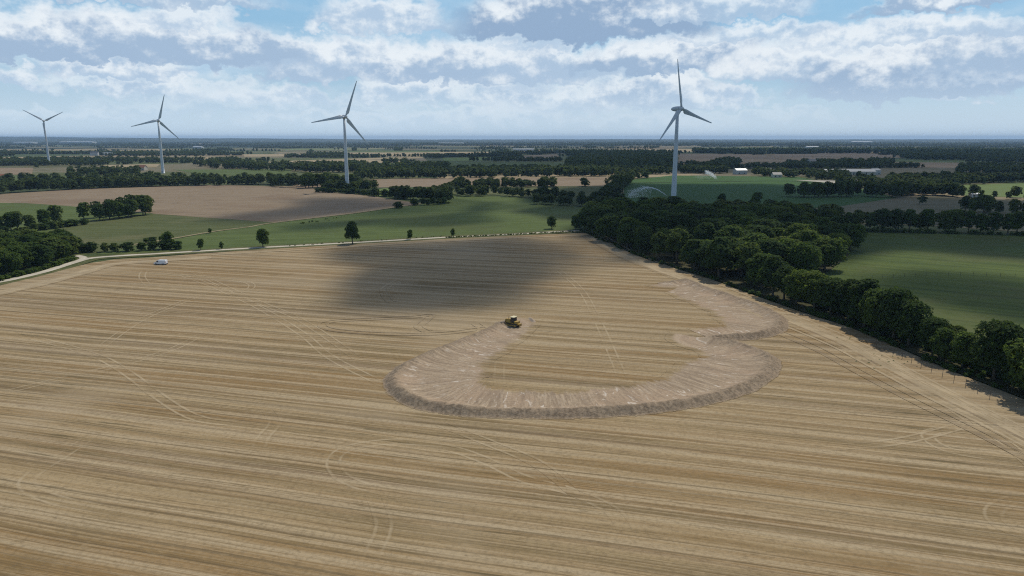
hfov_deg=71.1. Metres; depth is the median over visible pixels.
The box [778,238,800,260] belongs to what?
tree
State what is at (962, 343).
tree
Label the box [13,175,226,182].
green crop field
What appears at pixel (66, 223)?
bush
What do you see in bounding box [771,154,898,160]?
harvested field
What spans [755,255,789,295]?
tree
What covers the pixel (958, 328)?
tree
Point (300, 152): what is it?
dry pasture
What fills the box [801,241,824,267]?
tree
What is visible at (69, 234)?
tree
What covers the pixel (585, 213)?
tree
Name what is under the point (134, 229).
pasture
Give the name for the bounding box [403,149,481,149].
dry pasture
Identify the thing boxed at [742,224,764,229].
tree
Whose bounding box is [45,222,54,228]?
bush
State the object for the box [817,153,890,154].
harvested field
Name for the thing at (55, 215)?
tree
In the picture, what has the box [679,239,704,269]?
tree
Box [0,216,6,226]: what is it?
tree
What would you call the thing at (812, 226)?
tree
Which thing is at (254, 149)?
dry pasture
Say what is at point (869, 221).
tree
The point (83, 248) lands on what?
bush
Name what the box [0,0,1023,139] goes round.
sky
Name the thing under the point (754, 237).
tree
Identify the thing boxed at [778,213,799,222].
tree
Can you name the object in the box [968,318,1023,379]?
tree
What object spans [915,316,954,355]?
tree
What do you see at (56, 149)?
harvested field
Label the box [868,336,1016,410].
wire fence
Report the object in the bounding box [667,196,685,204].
tree
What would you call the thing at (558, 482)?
wheel tracks
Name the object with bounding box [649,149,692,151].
harvested field
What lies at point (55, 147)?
dry pasture
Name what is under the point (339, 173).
meadow
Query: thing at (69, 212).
pasture
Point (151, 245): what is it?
bush
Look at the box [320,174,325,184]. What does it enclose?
tree
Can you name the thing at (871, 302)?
tree
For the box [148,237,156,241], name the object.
bush
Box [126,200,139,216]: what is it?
tree
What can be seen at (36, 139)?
hills
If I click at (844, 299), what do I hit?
tree
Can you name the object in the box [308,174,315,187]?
tree
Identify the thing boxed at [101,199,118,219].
tree
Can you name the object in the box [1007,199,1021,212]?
tree
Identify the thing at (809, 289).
tree
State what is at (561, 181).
harvested field
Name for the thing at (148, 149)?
harvested field
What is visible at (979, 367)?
undergrowth
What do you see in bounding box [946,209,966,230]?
tree
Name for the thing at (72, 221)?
bush
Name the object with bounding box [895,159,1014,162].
green crop field
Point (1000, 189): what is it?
grass field
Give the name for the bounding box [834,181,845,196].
tree
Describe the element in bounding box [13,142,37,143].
warehouse
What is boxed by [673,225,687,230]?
tree
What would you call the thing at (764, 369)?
earth berm
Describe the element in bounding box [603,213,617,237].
tree
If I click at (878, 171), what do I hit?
farm shed
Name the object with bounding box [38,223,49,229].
bush
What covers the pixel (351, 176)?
tree
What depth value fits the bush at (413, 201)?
568.75 m
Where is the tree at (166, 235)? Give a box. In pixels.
[158,231,174,248]
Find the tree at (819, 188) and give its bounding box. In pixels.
[812,182,826,196]
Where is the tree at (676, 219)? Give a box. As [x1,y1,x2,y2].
[662,212,697,230]
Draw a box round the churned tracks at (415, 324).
[317,289,487,334]
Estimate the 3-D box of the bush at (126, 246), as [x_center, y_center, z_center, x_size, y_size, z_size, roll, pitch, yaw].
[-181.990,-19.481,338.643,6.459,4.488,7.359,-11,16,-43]
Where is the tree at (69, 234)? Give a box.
[60,232,81,253]
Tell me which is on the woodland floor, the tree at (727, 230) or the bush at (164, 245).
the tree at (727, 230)
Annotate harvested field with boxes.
[0,149,110,149]
[0,168,32,174]
[0,185,420,221]
[103,164,158,167]
[109,149,191,150]
[243,154,300,156]
[268,157,426,162]
[293,177,610,187]
[350,152,487,153]
[369,154,419,156]
[438,171,700,177]
[524,154,558,157]
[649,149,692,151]
[678,154,784,166]
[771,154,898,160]
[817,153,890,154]
[885,162,1016,167]
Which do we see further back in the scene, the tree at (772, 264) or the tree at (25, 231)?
the tree at (25, 231)
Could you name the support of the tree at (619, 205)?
on the woodland floor
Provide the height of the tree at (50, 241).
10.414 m
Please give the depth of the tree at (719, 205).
422.81 m
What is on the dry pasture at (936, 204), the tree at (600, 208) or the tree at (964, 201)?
the tree at (964, 201)
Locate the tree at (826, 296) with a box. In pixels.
[813,276,845,313]
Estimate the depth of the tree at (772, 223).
329.85 m
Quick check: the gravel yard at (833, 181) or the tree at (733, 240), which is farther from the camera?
the gravel yard at (833, 181)
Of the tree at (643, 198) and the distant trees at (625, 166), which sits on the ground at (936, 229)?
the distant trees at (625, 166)
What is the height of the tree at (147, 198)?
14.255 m
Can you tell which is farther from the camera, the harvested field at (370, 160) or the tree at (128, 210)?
the harvested field at (370, 160)
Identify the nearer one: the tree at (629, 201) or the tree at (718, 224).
the tree at (718, 224)
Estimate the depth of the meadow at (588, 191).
734.97 m
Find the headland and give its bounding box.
[585,235,1023,448]
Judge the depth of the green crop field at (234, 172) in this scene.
1157.46 m
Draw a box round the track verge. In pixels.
[0,229,581,284]
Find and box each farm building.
[513,149,533,150]
[733,168,746,173]
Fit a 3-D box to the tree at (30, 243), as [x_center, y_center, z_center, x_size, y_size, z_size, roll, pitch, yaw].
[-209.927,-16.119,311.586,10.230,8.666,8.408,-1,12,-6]
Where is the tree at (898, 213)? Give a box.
[887,208,907,229]
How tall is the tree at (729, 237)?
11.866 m
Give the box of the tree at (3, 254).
[0,250,8,272]
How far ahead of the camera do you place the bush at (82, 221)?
441.75 m
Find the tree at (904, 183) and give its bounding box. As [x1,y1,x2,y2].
[895,181,909,195]
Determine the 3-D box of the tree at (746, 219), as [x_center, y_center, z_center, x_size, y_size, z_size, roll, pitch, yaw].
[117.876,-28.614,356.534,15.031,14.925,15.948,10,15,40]
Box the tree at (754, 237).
[740,232,769,241]
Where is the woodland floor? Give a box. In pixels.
[578,228,1023,397]
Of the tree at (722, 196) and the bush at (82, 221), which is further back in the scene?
the tree at (722, 196)
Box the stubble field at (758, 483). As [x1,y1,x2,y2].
[0,233,1023,575]
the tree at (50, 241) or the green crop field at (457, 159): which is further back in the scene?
the green crop field at (457, 159)
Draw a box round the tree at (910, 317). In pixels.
[890,299,933,345]
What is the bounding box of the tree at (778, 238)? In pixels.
[770,236,792,240]
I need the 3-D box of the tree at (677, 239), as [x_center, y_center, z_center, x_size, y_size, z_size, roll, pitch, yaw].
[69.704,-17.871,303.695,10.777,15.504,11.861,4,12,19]
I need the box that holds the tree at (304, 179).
[299,173,309,187]
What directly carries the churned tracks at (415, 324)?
on the stubble field at (758, 483)
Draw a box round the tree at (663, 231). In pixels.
[658,228,693,257]
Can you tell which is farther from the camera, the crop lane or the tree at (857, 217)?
the crop lane
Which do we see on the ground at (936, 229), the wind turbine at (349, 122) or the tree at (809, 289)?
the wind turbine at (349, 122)
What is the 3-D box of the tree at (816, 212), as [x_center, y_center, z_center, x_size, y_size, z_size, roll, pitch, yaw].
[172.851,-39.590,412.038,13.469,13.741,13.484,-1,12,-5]
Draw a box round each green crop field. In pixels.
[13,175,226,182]
[101,196,585,253]
[178,169,291,175]
[348,151,439,152]
[390,161,564,165]
[410,146,468,146]
[442,157,490,160]
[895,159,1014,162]
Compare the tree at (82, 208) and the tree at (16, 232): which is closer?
the tree at (16, 232)
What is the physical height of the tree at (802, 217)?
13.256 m
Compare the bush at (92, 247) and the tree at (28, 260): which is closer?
the tree at (28, 260)
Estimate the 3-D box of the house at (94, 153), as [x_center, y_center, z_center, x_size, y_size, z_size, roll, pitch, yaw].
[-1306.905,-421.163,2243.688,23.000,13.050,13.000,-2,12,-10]
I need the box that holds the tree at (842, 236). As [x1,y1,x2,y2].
[828,233,852,252]
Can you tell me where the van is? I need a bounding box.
[153,260,167,264]
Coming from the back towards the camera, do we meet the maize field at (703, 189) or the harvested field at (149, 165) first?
the harvested field at (149, 165)
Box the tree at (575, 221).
[571,215,579,229]
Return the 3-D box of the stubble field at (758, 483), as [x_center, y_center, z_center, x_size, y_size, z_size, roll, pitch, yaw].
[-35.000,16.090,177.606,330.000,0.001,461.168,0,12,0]
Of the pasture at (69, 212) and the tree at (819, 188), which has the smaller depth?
the pasture at (69, 212)
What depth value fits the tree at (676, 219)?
343.47 m
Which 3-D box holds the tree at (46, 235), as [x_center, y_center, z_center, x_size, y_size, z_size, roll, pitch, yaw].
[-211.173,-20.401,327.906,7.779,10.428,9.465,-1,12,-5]
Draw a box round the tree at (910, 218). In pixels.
[901,209,919,229]
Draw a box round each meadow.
[32,172,265,184]
[140,171,421,178]
[188,157,442,160]
[283,149,351,149]
[363,187,428,196]
[452,187,601,197]
[825,232,1023,352]
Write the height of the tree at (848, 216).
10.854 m
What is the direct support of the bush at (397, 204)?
on the green crop field at (464, 215)
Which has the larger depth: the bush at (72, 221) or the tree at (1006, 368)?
the bush at (72, 221)
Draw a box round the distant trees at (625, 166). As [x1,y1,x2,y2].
[0,141,1023,233]
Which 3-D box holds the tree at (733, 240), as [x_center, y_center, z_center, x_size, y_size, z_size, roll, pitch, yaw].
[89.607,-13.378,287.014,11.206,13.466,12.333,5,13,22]
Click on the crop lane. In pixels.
(711, 181)
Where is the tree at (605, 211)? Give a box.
[597,208,615,222]
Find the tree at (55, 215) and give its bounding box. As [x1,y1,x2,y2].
[46,205,63,222]
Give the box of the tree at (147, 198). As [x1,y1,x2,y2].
[135,195,153,214]
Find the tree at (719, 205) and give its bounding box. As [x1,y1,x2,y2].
[705,201,726,210]
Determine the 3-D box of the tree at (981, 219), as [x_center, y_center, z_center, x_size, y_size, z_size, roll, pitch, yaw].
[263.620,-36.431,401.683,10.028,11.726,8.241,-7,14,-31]
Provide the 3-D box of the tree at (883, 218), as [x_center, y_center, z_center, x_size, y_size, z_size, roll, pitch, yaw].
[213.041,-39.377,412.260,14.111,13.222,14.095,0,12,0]
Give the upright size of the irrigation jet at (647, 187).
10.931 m
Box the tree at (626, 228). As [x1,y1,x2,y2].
[616,217,642,247]
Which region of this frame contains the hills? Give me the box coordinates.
[0,137,1023,142]
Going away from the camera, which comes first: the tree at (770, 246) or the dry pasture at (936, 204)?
the tree at (770, 246)
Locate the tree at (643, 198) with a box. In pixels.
[634,197,647,208]
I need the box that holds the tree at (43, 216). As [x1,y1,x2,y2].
[36,209,50,222]
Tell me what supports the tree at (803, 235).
on the woodland floor
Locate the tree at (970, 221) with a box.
[961,210,977,232]
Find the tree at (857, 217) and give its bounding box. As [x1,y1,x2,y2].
[851,212,865,224]
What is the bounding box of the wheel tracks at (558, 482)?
[0,264,1023,575]
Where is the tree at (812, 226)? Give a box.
[787,223,822,234]
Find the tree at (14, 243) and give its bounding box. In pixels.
[5,241,21,247]
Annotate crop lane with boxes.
[644,181,823,183]
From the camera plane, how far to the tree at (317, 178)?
771.37 m
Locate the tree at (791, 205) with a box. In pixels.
[784,203,795,210]
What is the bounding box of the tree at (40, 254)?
[24,244,54,265]
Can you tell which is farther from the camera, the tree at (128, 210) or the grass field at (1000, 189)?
the grass field at (1000, 189)
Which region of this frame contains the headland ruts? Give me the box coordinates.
[580,235,1023,460]
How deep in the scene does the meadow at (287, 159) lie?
1826.22 m
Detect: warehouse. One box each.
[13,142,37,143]
[59,141,96,143]
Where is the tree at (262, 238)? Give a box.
[256,228,269,246]
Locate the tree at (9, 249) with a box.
[4,246,22,253]
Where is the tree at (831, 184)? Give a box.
[824,181,835,196]
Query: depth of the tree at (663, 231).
318.26 m
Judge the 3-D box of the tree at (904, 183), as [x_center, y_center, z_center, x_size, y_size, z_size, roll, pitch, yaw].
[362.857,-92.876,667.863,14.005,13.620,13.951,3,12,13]
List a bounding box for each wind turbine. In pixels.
[23,110,61,160]
[131,96,179,172]
[311,81,369,184]
[658,59,711,195]
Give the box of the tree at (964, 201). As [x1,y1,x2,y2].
[958,195,970,209]
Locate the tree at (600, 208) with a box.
[595,206,612,215]
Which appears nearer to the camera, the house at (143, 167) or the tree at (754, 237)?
the tree at (754, 237)
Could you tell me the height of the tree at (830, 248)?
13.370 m
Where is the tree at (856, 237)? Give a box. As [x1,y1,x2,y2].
[839,223,868,250]
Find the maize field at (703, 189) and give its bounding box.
[624,176,895,207]
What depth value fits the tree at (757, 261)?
251.71 m
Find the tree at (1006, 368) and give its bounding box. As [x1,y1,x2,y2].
[999,355,1018,388]
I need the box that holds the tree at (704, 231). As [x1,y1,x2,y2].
[693,222,715,239]
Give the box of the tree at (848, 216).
[843,212,854,223]
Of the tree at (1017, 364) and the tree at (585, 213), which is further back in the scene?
the tree at (585, 213)
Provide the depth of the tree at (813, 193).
653.83 m
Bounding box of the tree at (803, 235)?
[788,229,821,244]
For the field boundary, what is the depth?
443.29 m
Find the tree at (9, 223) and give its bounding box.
[1,211,20,229]
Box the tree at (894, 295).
[873,286,918,339]
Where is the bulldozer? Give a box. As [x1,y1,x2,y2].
[500,316,521,327]
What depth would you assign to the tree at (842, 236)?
315.69 m
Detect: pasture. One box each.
[0,203,151,232]
[26,147,84,147]
[33,166,353,172]
[45,214,272,257]
[92,157,283,157]
[147,163,268,168]
[222,148,282,149]
[275,152,354,153]
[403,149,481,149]
[677,168,983,176]
[840,196,1023,231]
[851,168,961,177]
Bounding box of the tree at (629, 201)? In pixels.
[614,197,635,211]
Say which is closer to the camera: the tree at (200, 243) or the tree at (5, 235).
the tree at (5, 235)
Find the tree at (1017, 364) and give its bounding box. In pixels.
[1002,337,1023,388]
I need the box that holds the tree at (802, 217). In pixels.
[796,215,812,222]
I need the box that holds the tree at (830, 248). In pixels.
[814,237,848,269]
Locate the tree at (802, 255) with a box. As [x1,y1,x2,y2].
[781,242,823,270]
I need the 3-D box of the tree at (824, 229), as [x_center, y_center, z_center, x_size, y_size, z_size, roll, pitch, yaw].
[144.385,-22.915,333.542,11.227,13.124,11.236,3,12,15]
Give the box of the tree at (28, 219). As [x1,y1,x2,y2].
[21,215,36,226]
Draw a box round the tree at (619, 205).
[598,199,630,212]
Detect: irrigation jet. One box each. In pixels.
[627,185,661,197]
[705,170,715,177]
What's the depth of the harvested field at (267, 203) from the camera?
616.72 m
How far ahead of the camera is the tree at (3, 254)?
282.12 m
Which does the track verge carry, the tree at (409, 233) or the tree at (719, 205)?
the tree at (409, 233)
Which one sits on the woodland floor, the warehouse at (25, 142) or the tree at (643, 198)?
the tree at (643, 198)
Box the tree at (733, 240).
[729,238,744,270]
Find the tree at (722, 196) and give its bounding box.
[717,193,726,200]
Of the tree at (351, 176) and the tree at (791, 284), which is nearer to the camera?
the tree at (791, 284)
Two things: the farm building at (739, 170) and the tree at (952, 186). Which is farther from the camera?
the farm building at (739, 170)
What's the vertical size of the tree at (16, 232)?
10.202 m
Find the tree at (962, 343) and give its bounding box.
[947,331,982,367]
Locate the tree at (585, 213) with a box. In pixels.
[577,209,598,230]
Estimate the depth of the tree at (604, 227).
366.63 m
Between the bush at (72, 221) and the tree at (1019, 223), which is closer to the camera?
the tree at (1019, 223)
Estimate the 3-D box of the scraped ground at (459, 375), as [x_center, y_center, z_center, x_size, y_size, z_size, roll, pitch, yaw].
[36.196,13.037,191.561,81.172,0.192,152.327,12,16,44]
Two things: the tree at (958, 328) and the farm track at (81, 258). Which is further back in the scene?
the farm track at (81, 258)
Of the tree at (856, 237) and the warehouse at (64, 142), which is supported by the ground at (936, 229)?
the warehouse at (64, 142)
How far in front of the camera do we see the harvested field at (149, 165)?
1415.12 m
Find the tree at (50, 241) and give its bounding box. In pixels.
[37,237,65,260]
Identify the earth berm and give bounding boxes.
[384,278,786,417]
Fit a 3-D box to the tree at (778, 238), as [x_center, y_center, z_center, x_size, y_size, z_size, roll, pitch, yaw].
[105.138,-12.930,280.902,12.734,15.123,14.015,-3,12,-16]
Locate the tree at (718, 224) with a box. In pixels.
[697,218,726,230]
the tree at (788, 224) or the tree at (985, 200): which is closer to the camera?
the tree at (788, 224)
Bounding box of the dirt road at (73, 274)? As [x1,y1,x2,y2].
[0,235,579,295]
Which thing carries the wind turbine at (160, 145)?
on the meadow at (339, 173)
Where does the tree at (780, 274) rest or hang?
on the woodland floor
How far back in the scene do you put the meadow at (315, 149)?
3495.23 m
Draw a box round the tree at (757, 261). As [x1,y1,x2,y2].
[743,253,771,287]
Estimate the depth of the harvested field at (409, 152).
2742.74 m
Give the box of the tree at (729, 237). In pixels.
[726,236,740,239]
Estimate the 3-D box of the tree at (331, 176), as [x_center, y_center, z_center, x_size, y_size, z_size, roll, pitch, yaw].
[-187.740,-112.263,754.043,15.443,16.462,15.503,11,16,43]
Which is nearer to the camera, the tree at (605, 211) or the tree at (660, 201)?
the tree at (605, 211)
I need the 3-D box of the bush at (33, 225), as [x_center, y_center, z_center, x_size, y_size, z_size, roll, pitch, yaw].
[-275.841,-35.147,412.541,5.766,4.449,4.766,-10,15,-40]
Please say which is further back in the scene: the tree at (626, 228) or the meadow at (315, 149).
the meadow at (315, 149)
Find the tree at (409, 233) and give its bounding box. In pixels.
[407,229,412,237]
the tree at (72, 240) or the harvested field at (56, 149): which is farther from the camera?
the harvested field at (56, 149)
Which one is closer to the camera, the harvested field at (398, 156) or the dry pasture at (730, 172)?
the dry pasture at (730, 172)
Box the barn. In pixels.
[824,169,875,174]
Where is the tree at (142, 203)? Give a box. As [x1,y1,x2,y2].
[136,198,149,214]
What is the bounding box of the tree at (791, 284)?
[781,269,807,303]
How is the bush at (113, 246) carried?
on the green crop field at (464, 215)
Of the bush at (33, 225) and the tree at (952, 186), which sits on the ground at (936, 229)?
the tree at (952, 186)
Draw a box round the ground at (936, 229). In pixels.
[0,143,1023,398]
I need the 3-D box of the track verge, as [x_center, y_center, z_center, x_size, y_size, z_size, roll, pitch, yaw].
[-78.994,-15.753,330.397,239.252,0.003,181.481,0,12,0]
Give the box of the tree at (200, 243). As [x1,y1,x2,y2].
[196,238,203,248]
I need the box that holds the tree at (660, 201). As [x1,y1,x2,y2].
[652,197,667,205]
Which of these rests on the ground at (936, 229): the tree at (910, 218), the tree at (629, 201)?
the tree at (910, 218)
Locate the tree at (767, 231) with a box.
[746,226,776,237]
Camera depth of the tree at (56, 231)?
343.87 m
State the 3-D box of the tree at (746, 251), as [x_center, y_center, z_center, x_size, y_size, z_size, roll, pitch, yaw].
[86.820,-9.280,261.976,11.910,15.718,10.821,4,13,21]
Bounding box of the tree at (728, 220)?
[719,217,732,225]
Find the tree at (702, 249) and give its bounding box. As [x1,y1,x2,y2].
[697,240,715,273]
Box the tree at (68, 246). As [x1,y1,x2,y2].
[57,240,72,257]
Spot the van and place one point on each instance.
(162, 262)
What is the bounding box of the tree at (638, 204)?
[634,200,655,207]
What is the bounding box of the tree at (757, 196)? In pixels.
[751,192,762,202]
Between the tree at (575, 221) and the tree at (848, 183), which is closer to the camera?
the tree at (575, 221)
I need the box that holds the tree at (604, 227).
[594,215,617,239]
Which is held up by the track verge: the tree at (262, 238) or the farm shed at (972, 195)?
the tree at (262, 238)
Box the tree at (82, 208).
[76,202,90,218]
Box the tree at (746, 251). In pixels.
[734,242,762,283]
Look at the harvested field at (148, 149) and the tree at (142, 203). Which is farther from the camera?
the harvested field at (148, 149)
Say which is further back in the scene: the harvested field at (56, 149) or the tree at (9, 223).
the harvested field at (56, 149)
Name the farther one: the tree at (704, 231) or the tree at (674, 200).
the tree at (674, 200)
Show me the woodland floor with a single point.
(737, 279)
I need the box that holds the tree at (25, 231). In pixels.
[20,229,37,234]
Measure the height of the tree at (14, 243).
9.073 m
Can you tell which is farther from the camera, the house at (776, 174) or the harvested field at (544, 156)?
the harvested field at (544, 156)
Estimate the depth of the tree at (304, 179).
764.09 m
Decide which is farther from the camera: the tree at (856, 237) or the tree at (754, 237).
the tree at (856, 237)
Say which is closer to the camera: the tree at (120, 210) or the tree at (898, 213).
the tree at (898, 213)
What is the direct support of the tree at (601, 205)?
on the woodland floor
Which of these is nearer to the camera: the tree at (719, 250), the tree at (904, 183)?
the tree at (719, 250)
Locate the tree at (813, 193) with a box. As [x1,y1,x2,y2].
[810,182,816,196]
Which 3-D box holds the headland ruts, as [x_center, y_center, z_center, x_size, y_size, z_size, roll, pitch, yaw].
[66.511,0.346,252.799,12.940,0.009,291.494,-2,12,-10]
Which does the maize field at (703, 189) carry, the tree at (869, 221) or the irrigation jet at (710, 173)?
the irrigation jet at (710, 173)
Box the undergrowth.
[0,196,1023,389]
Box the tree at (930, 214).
[921,209,938,227]
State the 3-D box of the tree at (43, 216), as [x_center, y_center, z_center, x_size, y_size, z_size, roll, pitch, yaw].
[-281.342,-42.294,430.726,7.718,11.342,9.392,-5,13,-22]
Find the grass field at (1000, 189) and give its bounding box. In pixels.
[964,183,1023,197]
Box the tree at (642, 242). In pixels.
[632,230,652,253]
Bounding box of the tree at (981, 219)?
[975,213,989,232]
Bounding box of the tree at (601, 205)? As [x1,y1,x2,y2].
[588,204,615,213]
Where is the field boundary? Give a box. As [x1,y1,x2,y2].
[134,205,406,244]
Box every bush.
[29,223,37,228]
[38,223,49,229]
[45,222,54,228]
[48,221,59,227]
[61,220,72,226]
[64,219,76,225]
[77,243,88,252]
[79,219,86,224]
[85,242,98,251]
[99,242,108,250]
[108,243,118,250]
[119,242,134,250]
[136,242,146,249]
[147,241,157,249]
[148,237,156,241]
[155,240,172,248]
[169,241,182,249]
[346,188,354,193]
[392,201,403,207]
[410,198,418,204]
[441,197,447,203]
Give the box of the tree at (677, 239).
[664,228,688,263]
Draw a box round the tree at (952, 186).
[946,182,959,195]
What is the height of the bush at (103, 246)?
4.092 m
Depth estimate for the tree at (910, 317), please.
180.28 m
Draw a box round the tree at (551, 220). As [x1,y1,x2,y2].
[547,216,556,228]
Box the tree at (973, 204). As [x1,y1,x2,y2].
[968,197,980,210]
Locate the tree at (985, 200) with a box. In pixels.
[977,194,994,212]
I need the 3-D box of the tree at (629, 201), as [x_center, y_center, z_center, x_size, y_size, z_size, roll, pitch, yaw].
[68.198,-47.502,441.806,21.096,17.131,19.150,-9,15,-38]
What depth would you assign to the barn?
1043.57 m
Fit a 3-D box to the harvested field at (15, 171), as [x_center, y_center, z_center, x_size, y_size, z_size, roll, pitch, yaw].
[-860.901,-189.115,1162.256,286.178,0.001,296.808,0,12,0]
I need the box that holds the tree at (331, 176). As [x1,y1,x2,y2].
[325,174,338,187]
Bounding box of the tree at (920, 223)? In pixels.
[915,214,931,229]
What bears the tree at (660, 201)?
on the woodland floor
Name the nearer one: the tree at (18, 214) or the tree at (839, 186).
the tree at (18, 214)
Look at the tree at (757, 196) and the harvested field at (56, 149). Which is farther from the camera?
the harvested field at (56, 149)
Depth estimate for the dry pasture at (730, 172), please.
1064.12 m
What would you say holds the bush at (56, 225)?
on the pasture at (69, 212)
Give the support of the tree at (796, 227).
on the woodland floor
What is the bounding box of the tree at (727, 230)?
[713,225,745,237]
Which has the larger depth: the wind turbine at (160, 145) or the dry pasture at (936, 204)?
the wind turbine at (160, 145)
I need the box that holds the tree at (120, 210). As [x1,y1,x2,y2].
[113,202,125,218]
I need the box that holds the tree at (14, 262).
[5,252,23,270]
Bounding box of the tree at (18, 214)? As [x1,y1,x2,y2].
[9,211,24,227]
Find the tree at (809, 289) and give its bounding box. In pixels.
[792,270,827,308]
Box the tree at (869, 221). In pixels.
[864,212,877,227]
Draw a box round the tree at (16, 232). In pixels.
[10,230,20,236]
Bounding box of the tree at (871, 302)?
[855,287,885,330]
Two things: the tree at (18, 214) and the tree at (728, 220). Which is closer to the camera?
the tree at (728, 220)
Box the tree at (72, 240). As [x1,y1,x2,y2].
[58,235,79,255]
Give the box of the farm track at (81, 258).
[0,230,578,281]
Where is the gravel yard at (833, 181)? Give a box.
[801,180,857,182]
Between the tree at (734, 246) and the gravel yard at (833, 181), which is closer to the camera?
the tree at (734, 246)
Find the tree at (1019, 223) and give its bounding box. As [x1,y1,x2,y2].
[1011,211,1023,230]
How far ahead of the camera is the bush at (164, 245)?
342.36 m
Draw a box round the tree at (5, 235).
[0,232,14,239]
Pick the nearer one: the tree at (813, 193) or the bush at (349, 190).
the tree at (813, 193)
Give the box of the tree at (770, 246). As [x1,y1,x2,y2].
[753,238,787,260]
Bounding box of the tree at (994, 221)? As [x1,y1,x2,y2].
[986,212,1004,230]
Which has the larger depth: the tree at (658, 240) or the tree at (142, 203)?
the tree at (142, 203)
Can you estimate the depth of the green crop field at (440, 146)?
4816.01 m
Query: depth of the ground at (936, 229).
1420.15 m
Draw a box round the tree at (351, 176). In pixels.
[349,174,354,182]
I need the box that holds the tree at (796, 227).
[781,223,810,237]
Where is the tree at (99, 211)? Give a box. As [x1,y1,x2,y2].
[89,203,107,220]
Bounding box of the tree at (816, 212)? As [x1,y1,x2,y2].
[811,207,821,216]
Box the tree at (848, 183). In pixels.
[842,180,855,195]
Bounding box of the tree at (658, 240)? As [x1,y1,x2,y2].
[650,232,667,259]
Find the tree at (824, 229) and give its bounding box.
[817,224,833,234]
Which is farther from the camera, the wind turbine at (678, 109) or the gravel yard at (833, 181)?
the gravel yard at (833, 181)
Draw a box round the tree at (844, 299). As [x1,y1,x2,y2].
[833,279,857,319]
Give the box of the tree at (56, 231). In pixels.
[48,228,68,233]
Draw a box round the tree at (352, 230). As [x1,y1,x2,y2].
[344,221,359,243]
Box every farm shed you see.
[871,168,880,174]
[968,193,979,197]
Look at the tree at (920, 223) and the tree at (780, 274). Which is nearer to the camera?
the tree at (780, 274)
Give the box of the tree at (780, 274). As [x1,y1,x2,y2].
[770,265,794,299]
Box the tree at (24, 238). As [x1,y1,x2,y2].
[14,234,36,242]
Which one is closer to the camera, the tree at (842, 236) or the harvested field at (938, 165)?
the tree at (842, 236)
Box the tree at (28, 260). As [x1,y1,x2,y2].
[18,249,34,268]
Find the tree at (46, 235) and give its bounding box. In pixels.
[41,233,52,237]
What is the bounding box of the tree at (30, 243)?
[21,241,32,245]
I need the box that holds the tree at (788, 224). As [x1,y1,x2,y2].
[781,221,796,229]
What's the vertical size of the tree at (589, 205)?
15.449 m
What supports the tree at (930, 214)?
on the ground at (936, 229)
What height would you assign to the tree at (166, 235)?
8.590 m
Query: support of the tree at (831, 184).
on the maize field at (703, 189)
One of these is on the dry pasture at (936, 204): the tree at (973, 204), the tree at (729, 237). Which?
the tree at (973, 204)
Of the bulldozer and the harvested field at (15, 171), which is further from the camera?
the harvested field at (15, 171)
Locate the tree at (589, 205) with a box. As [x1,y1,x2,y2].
[580,201,600,211]
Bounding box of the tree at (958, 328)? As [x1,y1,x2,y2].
[951,325,966,334]
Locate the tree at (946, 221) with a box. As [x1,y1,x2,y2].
[935,210,956,231]
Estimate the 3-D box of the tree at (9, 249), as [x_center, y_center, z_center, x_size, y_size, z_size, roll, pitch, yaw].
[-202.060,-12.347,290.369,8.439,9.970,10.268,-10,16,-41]
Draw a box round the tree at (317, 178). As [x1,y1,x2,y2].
[312,173,321,187]
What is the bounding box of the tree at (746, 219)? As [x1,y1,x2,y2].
[734,216,757,225]
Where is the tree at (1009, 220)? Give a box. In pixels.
[1001,213,1017,233]
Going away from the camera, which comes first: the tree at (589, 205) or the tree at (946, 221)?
the tree at (946, 221)
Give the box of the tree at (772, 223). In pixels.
[748,218,781,227]
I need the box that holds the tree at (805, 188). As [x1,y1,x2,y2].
[798,182,812,196]
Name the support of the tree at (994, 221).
on the ground at (936, 229)
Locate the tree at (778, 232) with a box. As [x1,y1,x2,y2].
[769,227,786,237]
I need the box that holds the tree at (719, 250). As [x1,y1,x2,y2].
[703,236,735,277]
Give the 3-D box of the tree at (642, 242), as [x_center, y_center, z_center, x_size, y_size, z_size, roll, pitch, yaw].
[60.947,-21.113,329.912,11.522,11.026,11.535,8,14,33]
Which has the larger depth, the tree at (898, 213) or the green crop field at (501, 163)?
the green crop field at (501, 163)
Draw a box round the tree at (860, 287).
[845,278,883,326]
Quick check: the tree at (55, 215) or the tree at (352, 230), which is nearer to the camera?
the tree at (352, 230)
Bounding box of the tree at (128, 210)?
[120,199,137,217]
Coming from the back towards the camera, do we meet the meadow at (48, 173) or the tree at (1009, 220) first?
the meadow at (48, 173)
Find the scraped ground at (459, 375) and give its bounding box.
[382,281,788,419]
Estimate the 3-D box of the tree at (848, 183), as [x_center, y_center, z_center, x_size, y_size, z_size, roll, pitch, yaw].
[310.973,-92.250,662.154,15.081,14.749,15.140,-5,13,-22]
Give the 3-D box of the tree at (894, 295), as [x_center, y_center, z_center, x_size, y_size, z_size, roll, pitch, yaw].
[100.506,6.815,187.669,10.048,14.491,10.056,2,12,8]
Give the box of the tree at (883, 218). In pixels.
[872,208,895,229]
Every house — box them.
[90,151,98,155]
[139,165,147,169]
[770,172,782,177]
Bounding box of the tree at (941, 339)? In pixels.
[928,327,955,361]
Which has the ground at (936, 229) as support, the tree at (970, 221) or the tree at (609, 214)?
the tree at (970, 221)
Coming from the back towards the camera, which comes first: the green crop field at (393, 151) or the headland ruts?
the green crop field at (393, 151)
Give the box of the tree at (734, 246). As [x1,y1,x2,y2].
[728,241,746,274]
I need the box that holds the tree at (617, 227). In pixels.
[609,214,633,243]

